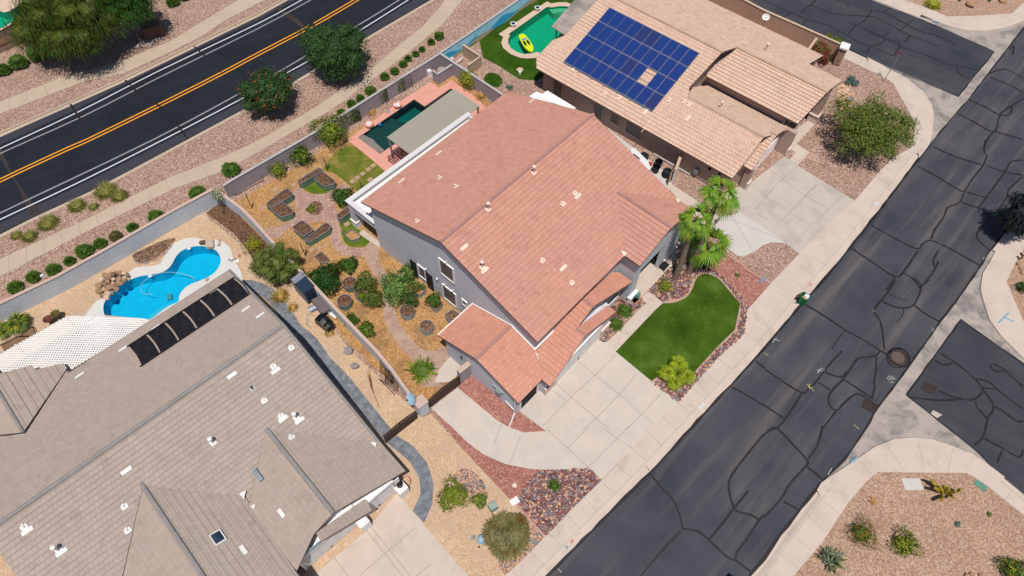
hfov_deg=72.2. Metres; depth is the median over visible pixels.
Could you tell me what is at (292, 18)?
road patch
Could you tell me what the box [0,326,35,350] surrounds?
shade net
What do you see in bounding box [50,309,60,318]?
bowl planter
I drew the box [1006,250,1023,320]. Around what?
verge ground
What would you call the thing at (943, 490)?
columnar cactus
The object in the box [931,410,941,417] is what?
road patch
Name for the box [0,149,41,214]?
road patch
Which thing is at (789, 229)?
driveway
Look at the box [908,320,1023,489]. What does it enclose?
side street
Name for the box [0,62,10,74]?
shrub
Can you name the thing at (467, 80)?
shrub
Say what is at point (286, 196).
raised bed
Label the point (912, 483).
utility cover
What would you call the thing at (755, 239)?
path
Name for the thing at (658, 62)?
solar array
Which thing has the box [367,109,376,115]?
grass clump
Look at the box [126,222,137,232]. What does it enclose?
shrub
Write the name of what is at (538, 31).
pool basin
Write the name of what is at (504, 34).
pool coping
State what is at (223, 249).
pool deck
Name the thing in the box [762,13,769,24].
satellite dish
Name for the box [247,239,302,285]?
tree
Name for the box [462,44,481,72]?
enclosure wall
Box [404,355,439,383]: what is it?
flax plant
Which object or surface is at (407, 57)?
shrub
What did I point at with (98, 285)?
boulder
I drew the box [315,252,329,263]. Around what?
raised bed
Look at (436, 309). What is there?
raised bed
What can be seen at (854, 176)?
yard ground
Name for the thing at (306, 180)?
raised bed
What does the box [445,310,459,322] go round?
raised bed
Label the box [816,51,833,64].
bougainvillea
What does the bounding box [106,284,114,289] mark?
boulder
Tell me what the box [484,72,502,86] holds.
lawn
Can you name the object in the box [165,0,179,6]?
shrub
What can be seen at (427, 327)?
round planter
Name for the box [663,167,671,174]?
tyre
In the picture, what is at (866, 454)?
kerb
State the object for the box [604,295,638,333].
gravel bed
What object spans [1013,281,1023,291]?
shrub
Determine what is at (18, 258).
sidewalk
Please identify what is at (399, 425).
driveway gate
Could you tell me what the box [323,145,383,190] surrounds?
lawn
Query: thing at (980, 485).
utility cover
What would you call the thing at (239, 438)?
single storey house
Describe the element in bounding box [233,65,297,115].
tree
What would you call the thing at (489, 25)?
mural wall
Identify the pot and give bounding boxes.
[365,121,373,127]
[393,101,401,107]
[634,291,640,298]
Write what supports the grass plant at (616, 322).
on the gravel bed at (621, 300)
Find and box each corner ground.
[794,472,1023,575]
[906,0,1023,19]
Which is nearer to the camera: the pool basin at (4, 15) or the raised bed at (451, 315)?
the raised bed at (451, 315)
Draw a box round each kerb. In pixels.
[0,0,286,136]
[0,0,433,236]
[535,149,918,575]
[752,491,820,575]
[832,437,974,477]
[847,50,867,60]
[874,0,920,16]
[891,71,933,147]
[932,19,1023,31]
[979,251,1023,359]
[1000,479,1023,500]
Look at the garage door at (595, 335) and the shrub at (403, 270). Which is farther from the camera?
the shrub at (403, 270)
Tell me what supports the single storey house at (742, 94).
on the yard ground at (854, 176)
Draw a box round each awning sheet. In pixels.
[529,92,547,101]
[538,91,575,108]
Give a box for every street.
[550,0,1023,575]
[754,0,993,95]
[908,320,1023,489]
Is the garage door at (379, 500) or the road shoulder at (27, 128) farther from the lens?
the road shoulder at (27, 128)
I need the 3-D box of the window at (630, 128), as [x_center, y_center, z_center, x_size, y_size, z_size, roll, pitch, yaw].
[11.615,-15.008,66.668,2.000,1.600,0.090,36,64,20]
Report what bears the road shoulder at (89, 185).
on the arterial road
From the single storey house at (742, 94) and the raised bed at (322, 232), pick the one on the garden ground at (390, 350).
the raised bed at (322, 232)
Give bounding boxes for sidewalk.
[0,0,263,113]
[0,0,462,275]
[505,52,932,575]
[763,439,1023,575]
[817,472,836,497]
[868,58,889,80]
[883,0,1023,29]
[918,132,932,156]
[968,452,1004,481]
[983,233,1023,354]
[993,230,1013,250]
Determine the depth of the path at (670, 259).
60.55 m
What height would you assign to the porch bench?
0.460 m
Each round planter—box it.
[337,294,352,310]
[342,276,357,292]
[354,287,367,301]
[400,304,414,320]
[420,320,433,335]
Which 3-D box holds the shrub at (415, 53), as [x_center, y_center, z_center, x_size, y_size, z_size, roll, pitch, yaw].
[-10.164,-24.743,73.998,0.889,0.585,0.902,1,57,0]
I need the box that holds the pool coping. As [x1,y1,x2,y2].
[499,2,569,57]
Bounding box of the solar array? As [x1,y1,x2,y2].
[564,8,698,110]
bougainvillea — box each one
[811,39,832,56]
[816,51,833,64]
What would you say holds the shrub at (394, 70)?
on the yard ground at (854, 176)
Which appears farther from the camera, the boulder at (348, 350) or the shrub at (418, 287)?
the shrub at (418, 287)
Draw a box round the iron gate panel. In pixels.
[385,369,397,390]
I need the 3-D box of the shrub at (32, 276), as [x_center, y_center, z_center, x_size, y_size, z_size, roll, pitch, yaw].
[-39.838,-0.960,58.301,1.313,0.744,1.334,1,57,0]
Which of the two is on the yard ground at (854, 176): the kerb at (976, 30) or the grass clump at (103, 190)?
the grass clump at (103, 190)
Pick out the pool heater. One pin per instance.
(429, 73)
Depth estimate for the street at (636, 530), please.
55.01 m
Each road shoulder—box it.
[0,0,293,144]
[0,0,427,232]
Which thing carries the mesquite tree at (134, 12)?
on the roadside ground at (181, 17)
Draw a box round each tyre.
[640,152,648,158]
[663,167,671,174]
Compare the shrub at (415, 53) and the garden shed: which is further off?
the shrub at (415, 53)
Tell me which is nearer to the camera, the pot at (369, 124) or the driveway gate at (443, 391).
the driveway gate at (443, 391)
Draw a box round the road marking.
[0,0,407,219]
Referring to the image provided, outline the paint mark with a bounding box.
[538,21,1013,572]
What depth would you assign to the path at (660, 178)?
65.94 m
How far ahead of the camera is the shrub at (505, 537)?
46.50 m
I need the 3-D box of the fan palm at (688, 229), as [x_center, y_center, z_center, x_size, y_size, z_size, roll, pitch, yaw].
[14.290,-3.863,56.972,3.766,7.556,3.488,1,57,0]
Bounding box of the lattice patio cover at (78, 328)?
[0,316,148,372]
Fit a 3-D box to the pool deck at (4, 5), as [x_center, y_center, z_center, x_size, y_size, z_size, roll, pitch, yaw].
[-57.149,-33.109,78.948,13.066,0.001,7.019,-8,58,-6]
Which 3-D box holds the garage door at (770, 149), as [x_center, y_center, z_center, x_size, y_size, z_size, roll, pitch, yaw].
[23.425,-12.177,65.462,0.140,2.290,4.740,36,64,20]
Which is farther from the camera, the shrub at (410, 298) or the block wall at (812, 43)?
the block wall at (812, 43)
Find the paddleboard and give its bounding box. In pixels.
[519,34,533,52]
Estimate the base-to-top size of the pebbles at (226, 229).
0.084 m
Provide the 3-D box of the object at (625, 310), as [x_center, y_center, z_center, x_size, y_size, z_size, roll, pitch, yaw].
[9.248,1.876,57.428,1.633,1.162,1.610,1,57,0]
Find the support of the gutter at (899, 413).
on the street at (636, 530)
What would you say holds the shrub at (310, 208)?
on the garden soil at (318, 206)
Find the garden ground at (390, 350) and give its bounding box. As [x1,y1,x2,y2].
[235,70,490,402]
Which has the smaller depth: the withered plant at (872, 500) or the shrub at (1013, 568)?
the shrub at (1013, 568)
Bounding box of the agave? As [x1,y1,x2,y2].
[818,546,850,575]
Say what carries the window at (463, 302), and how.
in the two storey house at (529, 238)
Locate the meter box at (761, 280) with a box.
[758,276,765,283]
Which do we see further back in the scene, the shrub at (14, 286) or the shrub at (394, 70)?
the shrub at (394, 70)
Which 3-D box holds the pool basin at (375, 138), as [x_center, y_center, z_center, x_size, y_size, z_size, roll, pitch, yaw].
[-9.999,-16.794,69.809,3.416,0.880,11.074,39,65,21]
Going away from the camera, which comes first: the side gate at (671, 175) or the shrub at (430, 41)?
the side gate at (671, 175)
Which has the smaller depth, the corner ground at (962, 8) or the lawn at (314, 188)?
the lawn at (314, 188)
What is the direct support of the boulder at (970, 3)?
on the corner ground at (962, 8)
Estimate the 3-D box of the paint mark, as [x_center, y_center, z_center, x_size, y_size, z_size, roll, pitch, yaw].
[32.010,-0.913,59.813,19.668,0.131,73.039,34,63,19]
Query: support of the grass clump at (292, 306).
on the gravel bed at (435, 444)
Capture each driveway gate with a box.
[383,411,417,442]
[428,376,460,407]
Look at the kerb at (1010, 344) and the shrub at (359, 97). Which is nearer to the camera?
the kerb at (1010, 344)
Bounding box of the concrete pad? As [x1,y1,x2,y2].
[135,37,161,48]
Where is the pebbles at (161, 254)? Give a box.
[133,242,173,264]
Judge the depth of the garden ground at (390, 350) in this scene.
59.13 m
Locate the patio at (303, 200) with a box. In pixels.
[266,183,363,256]
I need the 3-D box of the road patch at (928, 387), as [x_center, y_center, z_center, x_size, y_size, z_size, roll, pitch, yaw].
[32.330,7.752,54.377,1.179,0.001,0.946,26,61,15]
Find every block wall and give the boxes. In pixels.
[0,23,11,38]
[0,188,219,321]
[216,190,414,408]
[222,53,440,197]
[440,53,502,101]
[709,0,840,59]
[808,38,817,48]
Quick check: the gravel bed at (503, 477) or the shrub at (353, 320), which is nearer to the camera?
the gravel bed at (503, 477)
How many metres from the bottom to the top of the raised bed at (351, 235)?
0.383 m
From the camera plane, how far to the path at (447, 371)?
54.48 m
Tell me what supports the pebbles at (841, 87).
on the gravel bed at (844, 86)
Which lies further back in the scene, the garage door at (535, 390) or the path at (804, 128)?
the path at (804, 128)
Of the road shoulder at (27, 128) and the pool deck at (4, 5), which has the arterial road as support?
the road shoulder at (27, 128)
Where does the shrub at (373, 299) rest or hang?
on the garden ground at (390, 350)
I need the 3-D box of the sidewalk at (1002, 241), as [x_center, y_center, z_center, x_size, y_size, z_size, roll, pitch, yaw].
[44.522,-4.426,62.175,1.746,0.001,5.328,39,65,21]
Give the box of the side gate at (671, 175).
[667,163,676,184]
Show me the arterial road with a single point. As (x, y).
(81, 159)
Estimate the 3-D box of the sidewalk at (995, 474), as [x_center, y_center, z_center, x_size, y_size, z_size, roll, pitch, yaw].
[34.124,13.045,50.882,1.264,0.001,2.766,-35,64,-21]
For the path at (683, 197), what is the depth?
64.08 m
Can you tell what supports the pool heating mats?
on the single storey house at (239, 438)
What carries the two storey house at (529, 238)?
on the garden ground at (390, 350)
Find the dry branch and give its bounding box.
[365,370,379,407]
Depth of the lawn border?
57.77 m
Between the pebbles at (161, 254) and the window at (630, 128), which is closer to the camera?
the pebbles at (161, 254)
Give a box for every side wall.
[457,361,471,383]
[671,153,682,182]
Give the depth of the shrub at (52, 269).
58.58 m
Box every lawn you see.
[303,182,330,193]
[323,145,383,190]
[340,218,369,246]
[480,0,573,80]
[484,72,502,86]
[616,274,739,380]
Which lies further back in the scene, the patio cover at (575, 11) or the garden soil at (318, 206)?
the patio cover at (575, 11)
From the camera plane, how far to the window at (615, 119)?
67.47 m
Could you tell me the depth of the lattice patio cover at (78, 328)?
52.49 m
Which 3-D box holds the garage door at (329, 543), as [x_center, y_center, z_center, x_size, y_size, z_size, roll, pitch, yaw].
[-12.113,16.876,46.410,4.240,2.290,0.140,-38,66,-22]
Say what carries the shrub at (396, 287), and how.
on the garden ground at (390, 350)
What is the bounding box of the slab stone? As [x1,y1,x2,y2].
[205,239,214,248]
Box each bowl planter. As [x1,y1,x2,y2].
[43,315,53,323]
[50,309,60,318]
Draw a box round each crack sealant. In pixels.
[70,17,317,138]
[545,0,1023,575]
[886,348,909,367]
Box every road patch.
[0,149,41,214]
[275,6,305,27]
[861,399,877,413]
[888,349,907,365]
[921,380,937,393]
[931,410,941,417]
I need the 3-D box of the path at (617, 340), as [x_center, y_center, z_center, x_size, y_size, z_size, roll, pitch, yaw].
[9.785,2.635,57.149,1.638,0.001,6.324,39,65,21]
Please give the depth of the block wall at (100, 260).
58.55 m
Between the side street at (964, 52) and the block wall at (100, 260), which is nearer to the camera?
the block wall at (100, 260)
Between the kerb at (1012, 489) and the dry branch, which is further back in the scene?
the dry branch
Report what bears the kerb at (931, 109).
on the street at (636, 530)
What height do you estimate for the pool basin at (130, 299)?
1.130 m
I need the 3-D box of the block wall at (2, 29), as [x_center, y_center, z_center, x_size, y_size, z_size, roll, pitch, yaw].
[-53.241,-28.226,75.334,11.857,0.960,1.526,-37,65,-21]
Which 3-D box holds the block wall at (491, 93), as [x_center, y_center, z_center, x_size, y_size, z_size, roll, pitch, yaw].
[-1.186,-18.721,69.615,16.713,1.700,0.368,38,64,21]
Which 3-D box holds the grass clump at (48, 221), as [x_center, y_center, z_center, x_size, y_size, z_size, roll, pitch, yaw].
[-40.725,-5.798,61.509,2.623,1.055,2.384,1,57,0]
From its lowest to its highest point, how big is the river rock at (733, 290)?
0.091 m
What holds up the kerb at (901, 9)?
on the street at (636, 530)
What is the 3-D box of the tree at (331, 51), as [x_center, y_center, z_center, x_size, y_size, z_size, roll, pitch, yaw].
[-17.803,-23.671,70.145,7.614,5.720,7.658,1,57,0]
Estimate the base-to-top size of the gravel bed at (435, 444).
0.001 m
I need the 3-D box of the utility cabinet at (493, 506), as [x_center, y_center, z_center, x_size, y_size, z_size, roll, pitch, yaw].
[-1.317,15.154,48.665,0.600,0.610,0.520,-26,62,-17]
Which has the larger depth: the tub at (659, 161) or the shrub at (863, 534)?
the tub at (659, 161)
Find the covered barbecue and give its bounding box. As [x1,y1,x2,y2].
[315,313,336,333]
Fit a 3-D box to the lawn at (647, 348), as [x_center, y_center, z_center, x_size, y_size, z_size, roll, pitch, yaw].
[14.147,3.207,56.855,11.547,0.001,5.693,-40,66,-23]
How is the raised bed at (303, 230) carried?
on the garden ground at (390, 350)
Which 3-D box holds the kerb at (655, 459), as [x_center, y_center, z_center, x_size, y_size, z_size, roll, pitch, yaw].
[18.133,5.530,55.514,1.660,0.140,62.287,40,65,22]
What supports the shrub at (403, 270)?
on the garden ground at (390, 350)
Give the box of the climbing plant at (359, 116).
[343,107,360,123]
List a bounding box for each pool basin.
[0,7,18,27]
[103,246,220,318]
[358,89,452,153]
[508,6,567,53]
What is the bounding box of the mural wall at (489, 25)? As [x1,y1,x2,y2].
[439,0,536,57]
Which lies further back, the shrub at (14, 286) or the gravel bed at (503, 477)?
the shrub at (14, 286)
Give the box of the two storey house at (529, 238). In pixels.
[345,91,691,426]
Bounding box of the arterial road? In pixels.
[0,0,432,237]
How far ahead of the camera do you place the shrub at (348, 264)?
58.81 m
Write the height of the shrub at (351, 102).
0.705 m
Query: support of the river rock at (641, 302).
on the gravel bed at (621, 300)
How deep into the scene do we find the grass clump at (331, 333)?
55.98 m
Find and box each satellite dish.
[406,393,415,404]
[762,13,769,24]
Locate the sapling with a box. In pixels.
[210,188,224,213]
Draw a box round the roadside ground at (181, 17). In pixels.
[0,0,278,131]
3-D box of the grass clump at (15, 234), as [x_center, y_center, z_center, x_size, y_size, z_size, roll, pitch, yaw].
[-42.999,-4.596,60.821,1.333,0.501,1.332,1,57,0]
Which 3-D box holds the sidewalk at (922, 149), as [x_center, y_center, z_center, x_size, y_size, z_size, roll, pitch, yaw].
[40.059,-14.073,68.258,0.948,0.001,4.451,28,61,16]
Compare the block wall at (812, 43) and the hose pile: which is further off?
the block wall at (812, 43)
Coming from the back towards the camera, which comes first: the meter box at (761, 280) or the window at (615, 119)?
the window at (615, 119)
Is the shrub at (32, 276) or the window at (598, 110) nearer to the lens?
the shrub at (32, 276)
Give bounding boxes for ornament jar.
[477,534,486,544]
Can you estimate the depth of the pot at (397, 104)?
69.72 m
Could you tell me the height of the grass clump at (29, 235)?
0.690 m
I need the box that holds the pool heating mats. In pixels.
[126,277,249,366]
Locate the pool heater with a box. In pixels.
[427,69,432,77]
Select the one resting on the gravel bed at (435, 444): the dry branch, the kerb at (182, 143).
the dry branch
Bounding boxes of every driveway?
[313,494,467,575]
[432,337,676,479]
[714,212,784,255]
[725,157,853,252]
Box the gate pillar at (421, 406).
[414,394,429,417]
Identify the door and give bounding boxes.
[300,522,357,570]
[305,288,317,303]
[365,484,395,516]
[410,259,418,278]
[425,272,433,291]
[519,384,538,410]
[557,324,602,381]
[754,135,779,170]
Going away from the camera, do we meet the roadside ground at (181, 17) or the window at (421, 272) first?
the window at (421, 272)
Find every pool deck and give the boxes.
[0,0,20,11]
[0,313,149,373]
[80,238,241,353]
[347,80,484,170]
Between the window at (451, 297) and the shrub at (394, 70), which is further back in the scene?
the shrub at (394, 70)
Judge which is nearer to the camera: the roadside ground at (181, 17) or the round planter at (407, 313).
the round planter at (407, 313)
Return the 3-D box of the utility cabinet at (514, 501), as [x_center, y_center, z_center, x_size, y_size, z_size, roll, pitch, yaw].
[0.175,14.914,49.048,0.680,0.260,0.480,-29,62,-18]
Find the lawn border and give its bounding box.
[510,254,770,536]
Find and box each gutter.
[824,244,1023,480]
[883,13,1023,143]
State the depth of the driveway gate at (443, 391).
52.66 m
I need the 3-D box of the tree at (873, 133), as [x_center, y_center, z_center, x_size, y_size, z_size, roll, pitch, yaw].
[33.555,-14.842,65.517,8.996,5.403,8.589,1,57,0]
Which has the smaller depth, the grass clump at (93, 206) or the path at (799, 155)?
the grass clump at (93, 206)
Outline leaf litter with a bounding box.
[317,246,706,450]
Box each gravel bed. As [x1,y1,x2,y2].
[0,208,543,575]
[433,376,590,524]
[454,41,607,127]
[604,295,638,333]
[641,251,769,308]
[837,84,852,106]
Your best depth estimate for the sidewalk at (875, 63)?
74.36 m
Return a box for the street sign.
[883,49,903,81]
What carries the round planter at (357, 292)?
on the garden ground at (390, 350)
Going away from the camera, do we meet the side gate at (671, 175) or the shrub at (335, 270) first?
the shrub at (335, 270)
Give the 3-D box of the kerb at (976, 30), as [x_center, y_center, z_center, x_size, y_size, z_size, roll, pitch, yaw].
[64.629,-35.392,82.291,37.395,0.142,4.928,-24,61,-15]
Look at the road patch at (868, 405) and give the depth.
53.51 m
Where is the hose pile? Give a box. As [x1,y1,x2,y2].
[306,305,316,328]
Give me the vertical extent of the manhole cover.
0.014 m
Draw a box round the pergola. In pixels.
[387,89,478,157]
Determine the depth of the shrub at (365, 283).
57.28 m
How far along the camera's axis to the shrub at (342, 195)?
62.49 m
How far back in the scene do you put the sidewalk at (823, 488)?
50.01 m
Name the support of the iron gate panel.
on the yard ground at (854, 176)
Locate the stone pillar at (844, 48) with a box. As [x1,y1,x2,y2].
[832,41,850,66]
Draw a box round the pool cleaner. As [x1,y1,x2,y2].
[140,272,195,300]
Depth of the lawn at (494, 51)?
74.44 m
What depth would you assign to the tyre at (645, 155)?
66.49 m
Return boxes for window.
[417,263,426,281]
[438,257,454,284]
[441,283,457,307]
[461,298,467,307]
[552,79,562,98]
[593,102,604,122]
[606,290,620,304]
[609,112,620,125]
[624,120,643,140]
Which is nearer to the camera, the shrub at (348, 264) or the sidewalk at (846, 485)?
the sidewalk at (846, 485)
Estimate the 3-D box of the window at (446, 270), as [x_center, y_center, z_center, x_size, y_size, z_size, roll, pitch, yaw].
[-4.976,-1.296,53.515,1.614,2.109,0.090,38,64,21]
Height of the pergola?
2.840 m
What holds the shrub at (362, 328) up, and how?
on the garden ground at (390, 350)
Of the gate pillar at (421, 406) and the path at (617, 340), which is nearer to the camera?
the gate pillar at (421, 406)
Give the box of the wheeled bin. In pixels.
[795,292,811,305]
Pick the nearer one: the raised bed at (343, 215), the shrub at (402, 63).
the raised bed at (343, 215)
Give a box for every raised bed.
[266,188,294,211]
[271,201,294,221]
[293,221,312,239]
[298,168,322,187]
[304,223,331,245]
[314,172,336,190]
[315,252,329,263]
[336,207,350,223]
[345,229,360,241]
[413,287,425,297]
[429,303,441,312]
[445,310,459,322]
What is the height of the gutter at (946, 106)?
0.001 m
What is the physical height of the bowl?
0.440 m
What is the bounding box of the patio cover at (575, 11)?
[551,0,596,38]
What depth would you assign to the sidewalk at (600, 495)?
57.29 m
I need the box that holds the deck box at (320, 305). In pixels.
[311,296,330,314]
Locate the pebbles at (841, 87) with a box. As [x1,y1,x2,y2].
[837,83,854,106]
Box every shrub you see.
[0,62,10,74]
[6,280,23,293]
[7,53,28,68]
[24,270,40,283]
[25,47,45,62]
[45,263,61,275]
[63,255,75,265]
[73,243,93,259]
[92,237,106,248]
[108,230,122,241]
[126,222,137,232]
[147,209,164,221]
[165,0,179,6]
[187,185,206,198]
[221,161,240,176]
[243,232,262,251]
[266,161,286,178]
[286,144,314,164]
[303,260,343,297]
[305,204,314,212]
[306,111,349,153]
[328,263,340,274]
[330,187,352,207]
[336,108,345,115]
[338,255,357,273]
[345,312,359,325]
[347,99,355,107]
[351,268,379,294]
[356,94,365,100]
[357,291,364,298]
[357,318,375,336]
[358,287,385,307]
[364,85,375,94]
[378,267,415,308]
[379,72,389,79]
[389,66,399,74]
[394,261,416,281]
[397,289,419,310]
[398,59,407,66]
[404,54,411,60]
[412,51,418,56]
[413,282,423,292]
[418,46,425,51]
[424,291,441,306]
[427,38,435,44]
[434,31,444,39]
[434,473,471,511]
[457,69,479,88]
[471,491,487,509]
[481,510,531,565]
[513,514,528,528]
[657,277,674,292]
[657,355,696,390]
[833,35,844,42]
[843,513,881,553]
[847,75,855,81]
[851,80,859,86]
[887,525,925,557]
[993,555,1023,575]
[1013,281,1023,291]
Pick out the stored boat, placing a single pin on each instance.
(639, 157)
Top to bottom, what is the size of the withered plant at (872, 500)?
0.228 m
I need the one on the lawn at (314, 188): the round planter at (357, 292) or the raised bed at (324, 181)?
the raised bed at (324, 181)
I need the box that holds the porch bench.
[650,255,669,271]
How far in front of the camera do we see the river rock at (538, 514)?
49.41 m
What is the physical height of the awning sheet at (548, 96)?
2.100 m
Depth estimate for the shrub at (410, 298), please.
56.90 m
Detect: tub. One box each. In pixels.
[652,163,660,173]
[655,158,662,167]
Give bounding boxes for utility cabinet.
[140,18,165,40]
[488,500,498,512]
[509,496,519,506]
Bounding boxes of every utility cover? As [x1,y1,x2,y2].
[901,478,923,489]
[973,480,987,491]
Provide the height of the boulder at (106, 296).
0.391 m
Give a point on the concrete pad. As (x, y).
(143, 43)
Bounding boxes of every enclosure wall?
[432,64,452,84]
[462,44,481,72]
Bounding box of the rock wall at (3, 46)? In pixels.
[0,36,16,52]
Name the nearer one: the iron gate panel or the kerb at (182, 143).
the iron gate panel
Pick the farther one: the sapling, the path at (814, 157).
the path at (814, 157)
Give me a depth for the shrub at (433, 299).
56.75 m
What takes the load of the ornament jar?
on the gravel bed at (435, 444)
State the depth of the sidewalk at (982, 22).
78.78 m
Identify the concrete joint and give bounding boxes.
[9,7,1009,575]
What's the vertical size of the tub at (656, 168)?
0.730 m
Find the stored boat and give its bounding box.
[630,148,651,170]
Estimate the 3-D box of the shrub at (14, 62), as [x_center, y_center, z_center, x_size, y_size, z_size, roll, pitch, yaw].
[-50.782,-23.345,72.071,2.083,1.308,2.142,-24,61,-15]
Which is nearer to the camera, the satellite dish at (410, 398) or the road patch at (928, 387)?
the satellite dish at (410, 398)
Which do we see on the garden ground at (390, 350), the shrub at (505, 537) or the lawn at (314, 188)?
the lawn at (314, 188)
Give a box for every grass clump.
[9,230,21,240]
[19,228,38,242]
[32,212,61,232]
[65,197,86,212]
[87,202,98,211]
[90,179,117,200]
[109,187,129,202]
[269,287,290,303]
[287,302,298,311]
[324,330,334,337]
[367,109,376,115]
[474,91,487,99]
[548,479,561,492]
[924,0,943,10]
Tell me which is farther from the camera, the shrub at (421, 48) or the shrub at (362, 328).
the shrub at (421, 48)
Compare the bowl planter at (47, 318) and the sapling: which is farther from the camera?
the sapling
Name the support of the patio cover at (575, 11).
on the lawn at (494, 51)
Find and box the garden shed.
[290,272,317,304]
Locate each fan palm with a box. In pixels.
[0,320,9,340]
[4,311,30,336]
[672,201,715,279]
[683,228,733,270]
[686,175,739,273]
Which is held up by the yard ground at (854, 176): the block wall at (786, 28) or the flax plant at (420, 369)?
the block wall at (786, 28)
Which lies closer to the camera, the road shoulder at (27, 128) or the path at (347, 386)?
the path at (347, 386)
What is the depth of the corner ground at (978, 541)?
48.47 m
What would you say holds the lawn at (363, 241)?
on the garden ground at (390, 350)
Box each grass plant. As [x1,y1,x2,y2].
[609,316,623,331]
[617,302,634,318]
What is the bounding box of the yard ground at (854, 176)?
[0,0,914,558]
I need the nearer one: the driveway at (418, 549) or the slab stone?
the driveway at (418, 549)
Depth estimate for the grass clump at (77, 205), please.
62.46 m
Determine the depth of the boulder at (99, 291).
57.54 m
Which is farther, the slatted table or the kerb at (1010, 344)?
the slatted table
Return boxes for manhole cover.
[891,352,904,362]
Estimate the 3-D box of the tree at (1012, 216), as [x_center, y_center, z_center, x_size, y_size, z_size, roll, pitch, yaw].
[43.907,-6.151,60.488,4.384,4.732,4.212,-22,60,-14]
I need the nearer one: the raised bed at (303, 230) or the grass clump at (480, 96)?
the raised bed at (303, 230)
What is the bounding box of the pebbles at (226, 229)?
[206,214,246,255]
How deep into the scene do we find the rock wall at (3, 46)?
73.55 m
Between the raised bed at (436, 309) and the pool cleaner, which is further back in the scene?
the pool cleaner
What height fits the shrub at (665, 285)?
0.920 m
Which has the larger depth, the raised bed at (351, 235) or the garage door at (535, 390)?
the raised bed at (351, 235)
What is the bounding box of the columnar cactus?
[930,479,961,501]
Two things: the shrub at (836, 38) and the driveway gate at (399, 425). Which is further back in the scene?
the shrub at (836, 38)
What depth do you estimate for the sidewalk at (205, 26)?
72.93 m
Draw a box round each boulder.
[95,283,102,288]
[95,288,103,293]
[98,276,105,281]
[103,294,109,299]
[105,273,113,279]
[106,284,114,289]
[343,346,352,353]
[350,362,358,368]
[966,0,975,6]
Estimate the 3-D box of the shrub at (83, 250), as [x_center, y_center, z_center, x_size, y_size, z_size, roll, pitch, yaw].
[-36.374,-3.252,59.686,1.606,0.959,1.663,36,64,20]
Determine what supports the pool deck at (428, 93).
on the garden ground at (390, 350)
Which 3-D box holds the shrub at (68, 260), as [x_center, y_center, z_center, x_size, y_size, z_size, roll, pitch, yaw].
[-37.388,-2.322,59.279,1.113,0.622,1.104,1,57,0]
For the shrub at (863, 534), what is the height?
1.332 m
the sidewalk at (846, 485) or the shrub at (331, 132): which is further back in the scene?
the shrub at (331, 132)
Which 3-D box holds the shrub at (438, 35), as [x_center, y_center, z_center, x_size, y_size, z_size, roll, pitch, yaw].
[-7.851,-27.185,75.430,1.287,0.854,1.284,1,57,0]
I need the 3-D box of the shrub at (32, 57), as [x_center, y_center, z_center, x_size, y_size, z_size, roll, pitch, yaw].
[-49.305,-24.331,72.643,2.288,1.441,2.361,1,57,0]
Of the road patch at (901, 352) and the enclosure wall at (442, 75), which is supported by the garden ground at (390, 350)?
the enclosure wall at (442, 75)
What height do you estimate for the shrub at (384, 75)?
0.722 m
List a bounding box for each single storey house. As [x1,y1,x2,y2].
[0,269,409,575]
[536,0,842,191]
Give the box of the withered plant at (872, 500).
[870,496,877,504]
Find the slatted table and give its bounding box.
[387,148,408,163]
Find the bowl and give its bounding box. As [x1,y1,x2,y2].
[396,481,402,487]
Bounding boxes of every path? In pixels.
[242,280,433,522]
[359,230,379,246]
[364,242,449,386]
[435,357,459,382]
[576,109,671,189]
[606,292,661,350]
[633,255,670,301]
[656,236,679,279]
[667,184,718,227]
[790,144,809,164]
[791,121,815,146]
[806,152,836,168]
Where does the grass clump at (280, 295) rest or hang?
on the gravel bed at (435, 444)
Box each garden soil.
[132,238,174,262]
[206,202,285,270]
[309,201,322,214]
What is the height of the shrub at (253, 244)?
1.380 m
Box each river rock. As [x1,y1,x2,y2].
[454,469,485,497]
[498,517,542,574]
[518,468,599,534]
[599,298,645,341]
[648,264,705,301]
[654,291,747,401]
[708,271,748,317]
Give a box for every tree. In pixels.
[0,0,131,64]
[90,0,160,42]
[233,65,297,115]
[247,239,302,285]
[294,19,369,82]
[825,88,921,163]
[993,191,1023,238]
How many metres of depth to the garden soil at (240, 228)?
61.86 m
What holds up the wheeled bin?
on the street at (636, 530)

